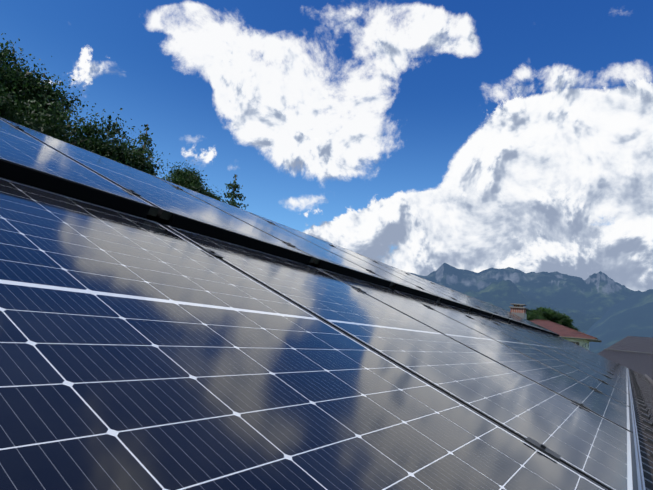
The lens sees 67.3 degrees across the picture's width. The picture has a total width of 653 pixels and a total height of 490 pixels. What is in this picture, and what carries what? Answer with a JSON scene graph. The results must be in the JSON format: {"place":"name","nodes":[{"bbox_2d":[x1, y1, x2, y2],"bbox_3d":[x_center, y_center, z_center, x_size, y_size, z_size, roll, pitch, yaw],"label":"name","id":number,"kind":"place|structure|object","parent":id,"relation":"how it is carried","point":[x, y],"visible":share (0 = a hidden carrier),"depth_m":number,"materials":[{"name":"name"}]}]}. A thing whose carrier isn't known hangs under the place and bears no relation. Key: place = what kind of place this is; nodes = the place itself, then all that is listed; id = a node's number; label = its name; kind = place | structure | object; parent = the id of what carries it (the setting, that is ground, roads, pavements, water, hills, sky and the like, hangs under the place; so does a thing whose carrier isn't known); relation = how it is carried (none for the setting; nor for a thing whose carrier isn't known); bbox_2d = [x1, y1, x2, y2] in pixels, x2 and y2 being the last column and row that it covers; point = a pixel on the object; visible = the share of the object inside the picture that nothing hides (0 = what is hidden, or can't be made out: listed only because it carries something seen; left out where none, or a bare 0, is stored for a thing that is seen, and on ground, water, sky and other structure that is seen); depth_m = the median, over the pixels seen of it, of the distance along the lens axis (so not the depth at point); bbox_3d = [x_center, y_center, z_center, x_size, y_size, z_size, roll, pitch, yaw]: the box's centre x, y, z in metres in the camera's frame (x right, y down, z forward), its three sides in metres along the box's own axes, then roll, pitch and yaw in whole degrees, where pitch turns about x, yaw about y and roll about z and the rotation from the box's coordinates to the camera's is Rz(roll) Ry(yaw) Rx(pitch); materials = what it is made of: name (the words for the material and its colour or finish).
{"place":"outdoors","nodes":[
{"label":"outdoors","id":0,"kind":"place"},
{"bbox_2d":[11,124,620,460],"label":"panel clamps","id":1,"kind":"object","parent":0,"point":[543,448],"visible":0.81,"depth_m":2.04,"materials":[{"name":"metal"}]},
{"bbox_2d":[0,0,652,291],"label":"sky","id":2,"kind":"structure","parent":0,"point":[417,137],"materials":[{"name":"blue"}]},
{"bbox_2d":[509,303,527,319],"bbox_3d":[6.897,2.922,17.659,0.540,1.570,0.480,0,-11,31],"label":"chimney","id":3,"kind":"object","parent":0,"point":[518,310],"visible":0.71,"depth_m":17.58,"materials":[{"name":"brick"}]},
{"bbox_2d":[408,263,651,332],"bbox_3d":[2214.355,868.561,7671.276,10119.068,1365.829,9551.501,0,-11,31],"label":"mountain range","id":4,"kind":"structure","parent":0,"point":[588,303],"depth_m":6512.58,"materials":[{"name":"stone"}]},
{"bbox_2d":[529,319,601,349],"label":"neighbour house","id":5,"kind":"structure","parent":0,"point":[581,339],"depth_m":63.99,"materials":[{"name":"red tile"}]},
{"bbox_2d":[585,289,652,353],"bbox_3d":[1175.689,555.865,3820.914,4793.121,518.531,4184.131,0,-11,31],"label":"mountain","id":6,"kind":"structure","parent":0,"point":[631,315],"depth_m":2841.50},
{"bbox_2d":[598,336,652,378],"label":"roof","id":7,"kind":"structure","parent":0,"point":[634,353],"depth_m":30.75,"materials":[{"name":"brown wood"}]},
{"bbox_2d":[628,372,643,489],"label":"mounting rail","id":8,"kind":"object","parent":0,"point":[637,446],"visible":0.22,"depth_m":1.68,"materials":[{"name":"silver metal"}]},
{"label":"ground","id":9,"kind":"structure","parent":0,"visible":0},
{"bbox_2d":[0,33,142,164],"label":"birch tree","id":10,"kind":"object","parent":9,"relation":"on","point":[27,100],"visible":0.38,"depth_m":12.91,"materials":[{"name":"green plant"}]},
{"bbox_2d":[68,109,172,176],"bbox_3d":[-7.646,2.120,14.967,4.868,11.927,5.272,0,-11,31],"label":"maple tree","id":11,"kind":"object","parent":9,"relation":"on","point":[137,159],"visible":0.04,"depth_m":15.35,"materials":[{"name":"green plant"}]},
{"bbox_2d":[131,124,155,175],"bbox_3d":[-7.130,1.906,16.878,5.225,13.064,4.360,8,-10,-13],"label":"spruce tree","id":12,"kind":"object","parent":9,"relation":"on","point":[146,140],"visible":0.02,"depth_m":17.87,"materials":[{"name":"green plant"}]},
{"bbox_2d":[161,160,230,204],"bbox_3d":[-6.559,2.638,20.038,4.135,12.803,3.864,12,-11,-34],"label":"maple tree","id":13,"kind":"object","parent":9,"relation":"on","point":[188,179],"visible":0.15,"depth_m":20.26,"materials":[{"name":"green plant"}]},
{"bbox_2d":[222,175,248,208],"bbox_3d":[-4.940,3.063,22.497,5.760,13.051,5.471,0,-11,31],"label":"larch tree","id":14,"kind":"object","parent":9,"relation":"on","point":[234,185],"visible":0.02,"depth_m":23.09,"materials":[{"name":"green plant"}]},
{"bbox_2d":[526,311,546,320],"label":"tree","id":15,"kind":"object","parent":9,"relation":"on","point":[533,316],"visible":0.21,"depth_m":78.75,"materials":[{"name":"green plant"}]},
{"bbox_2d":[526,307,561,324],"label":"tree","id":16,"kind":"object","parent":9,"relation":"on","point":[549,314],"visible":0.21,"depth_m":81.88,"materials":[{"name":"green plant"}]},
{"bbox_2d":[549,311,583,332],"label":"tree","id":17,"kind":"object","parent":9,"relation":"on","point":[565,320],"visible":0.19,"depth_m":83.90,"materials":[{"name":"green plant"}]},
{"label":"building walls","id":18,"kind":"object","parent":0,"visible":0},
{"bbox_2d":[563,338,652,489],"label":"roof","id":19,"kind":"structure","parent":18,"relation":"on","point":[646,389],"depth_m":3.30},
{"bbox_2d":[146,214,645,489],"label":"mounting rail","id":20,"kind":"object","parent":19,"relation":"on","point":[157,219],"visible":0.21,"depth_m":2.11,"materials":[{"name":"silver metal"}]},
{"bbox_2d":[0,119,158,216],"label":"solar panel","id":21,"kind":"object","parent":20,"relation":"attached to","point":[20,148],"visible":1,"depth_m":1.92,"materials":[{"name":"black"}]},
{"bbox_2d":[0,117,314,262],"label":"solar panel","id":22,"kind":"object","parent":20,"relation":"attached to","point":[168,200],"visible":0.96,"depth_m":2.71,"materials":[{"name":"black"}]},
{"bbox_2d":[155,176,391,285],"bbox_3d":[-0.428,-0.111,3.867,1.610,0.678,1.134,0,-11,31],"label":"solar panel","id":23,"kind":"object","parent":20,"relation":"attached to","point":[318,253],"visible":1,"depth_m":3.73,"materials":[{"name":"black"}]},
{"bbox_2d":[0,159,558,335],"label":"pv row closers","id":24,"kind":"object","parent":20,"relation":"attached to","point":[25,175],"visible":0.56,"depth_m":2.06,"materials":[{"name":"black metal"}]},
{"bbox_2d":[0,177,607,489],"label":"solar panel","id":25,"kind":"object","parent":20,"relation":"attached to","point":[138,353],"visible":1,"depth_m":0.74,"materials":[{"name":"black"}]},
{"bbox_2d":[252,213,438,297],"bbox_3d":[0.164,0.108,4.834,1.610,0.678,1.134,0,-11,31],"label":"solar panel","id":26,"kind":"object","parent":20,"relation":"attached to","point":[394,279],"visible":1,"depth_m":4.73,"materials":[{"name":"black"}]},
{"bbox_2d":[315,237,469,306],"bbox_3d":[0.755,0.327,5.800,1.610,0.678,1.134,0,-11,31],"label":"solar panel","id":27,"kind":"object","parent":20,"relation":"attached to","point":[405,278],"visible":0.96,"depth_m":5.72,"materials":[{"name":"black"}]},
{"bbox_2d":[161,223,637,489],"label":"solar panel","id":28,"kind":"object","parent":20,"relation":"attached to","point":[596,448],"visible":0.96,"depth_m":1.67,"materials":[{"name":"black"}]},
{"bbox_2d":[360,254,489,312],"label":"solar panel","id":29,"kind":"object","parent":20,"relation":"attached to","point":[431,286],"visible":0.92,"depth_m":6.70,"materials":[{"name":"black"}]},
{"bbox_2d":[394,267,507,318],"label":"solar panel","id":30,"kind":"object","parent":20,"relation":"attached to","point":[456,295],"visible":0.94,"depth_m":7.68,"materials":[{"name":"black"}]},
{"bbox_2d":[420,277,520,322],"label":"solar panel","id":31,"kind":"object","parent":20,"relation":"attached to","point":[509,318],"visible":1,"depth_m":8.66,"materials":[{"name":"black"}]},
{"bbox_2d":[316,267,632,432],"bbox_3d":[0.869,0.567,2.921,1.610,0.678,1.134,0,-11,31],"label":"solar panel","id":32,"kind":"object","parent":20,"relation":"attached to","point":[599,403],"visible":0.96,"depth_m":2.75,"materials":[{"name":"black"}]},
{"bbox_2d":[441,285,530,325],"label":"solar panel","id":33,"kind":"object","parent":20,"relation":"attached to","point":[488,306],"visible":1,"depth_m":9.64,"materials":[{"name":"black"}]},
{"bbox_2d":[457,291,539,328],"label":"solar panel","id":34,"kind":"object","parent":20,"relation":"attached to","point":[499,310],"visible":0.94,"depth_m":10.62,"materials":[{"name":"blue"}]},
{"bbox_2d":[470,296,546,330],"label":"solar panel","id":35,"kind":"object","parent":20,"relation":"attached to","point":[510,314],"visible":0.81,"depth_m":11.60,"materials":[{"name":"blue"}]},
{"bbox_2d":[393,289,630,406],"bbox_3d":[1.460,0.786,3.887,1.610,0.678,1.134,0,-11,31],"label":"solar panel","id":36,"kind":"object","parent":20,"relation":"attached to","point":[564,368],"visible":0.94,"depth_m":3.77,"materials":[{"name":"black"}]},
{"bbox_2d":[483,301,552,332],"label":"solar panel","id":37,"kind":"object","parent":20,"relation":"attached to","point":[519,317],"visible":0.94,"depth_m":12.60,"materials":[{"name":"blue"}]},
{"bbox_2d":[496,306,558,334],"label":"solar panel","id":38,"kind":"object","parent":20,"relation":"attached to","point":[525,319],"visible":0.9,"depth_m":13.55,"materials":[{"name":"blue"}]},
{"bbox_2d":[439,302,629,394],"bbox_3d":[2.052,1.004,4.854,1.610,0.678,1.134,0,-11,31],"label":"solar panel","id":39,"kind":"object","parent":20,"relation":"attached to","point":[567,361],"visible":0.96,"depth_m":4.77,"materials":[{"name":"blue"}]},
{"bbox_2d":[473,312,628,386],"bbox_3d":[2.643,1.223,5.820,1.610,0.678,1.134,0,-11,31],"label":"solar panel","id":40,"kind":"object","parent":20,"relation":"attached to","point":[571,357],"visible":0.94,"depth_m":5.75,"materials":[{"name":"blue"}]},
{"bbox_2d":[494,318,628,381],"bbox_3d":[3.235,1.442,6.787,1.610,0.678,1.134,0,-11,31],"label":"solar panel","id":41,"kind":"object","parent":20,"relation":"attached to","point":[569,352],"visible":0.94,"depth_m":6.74,"materials":[{"name":"blue"}]},
{"bbox_2d":[512,323,627,377],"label":"solar panel","id":42,"kind":"object","parent":20,"relation":"attached to","point":[578,353],"visible":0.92,"depth_m":7.71,"materials":[{"name":"blue"}]},
{"bbox_2d":[523,326,627,374],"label":"solar panel","id":43,"kind":"object","parent":20,"relation":"attached to","point":[578,351],"visible":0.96,"depth_m":8.70,"materials":[{"name":"blue"}]},
{"bbox_2d":[536,330,627,372],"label":"solar panel","id":44,"kind":"object","parent":20,"relation":"attached to","point":[583,352],"visible":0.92,"depth_m":9.66,"materials":[{"name":"blue"}]},
{"bbox_2d":[543,332,627,370],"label":"solar panel","id":45,"kind":"object","parent":20,"relation":"attached to","point":[586,351],"visible":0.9,"depth_m":10.66,"materials":[{"name":"blue"}]},
{"bbox_2d":[550,334,627,369],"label":"solar panel","id":46,"kind":"object","parent":20,"relation":"attached to","point":[590,352],"visible":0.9,"depth_m":11.62,"materials":[{"name":"blue"}]},
{"bbox_2d":[557,336,627,368],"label":"solar panel","id":47,"kind":"object","parent":20,"relation":"attached to","point":[593,352],"visible":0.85,"depth_m":12.58,"materials":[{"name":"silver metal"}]},
{"bbox_2d":[630,369,652,456],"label":"roof tiles","id":48,"kind":"object","parent":19,"relation":"on","point":[635,382],"visible":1,"depth_m":4.22,"materials":[{"name":"brown"}]}
]}

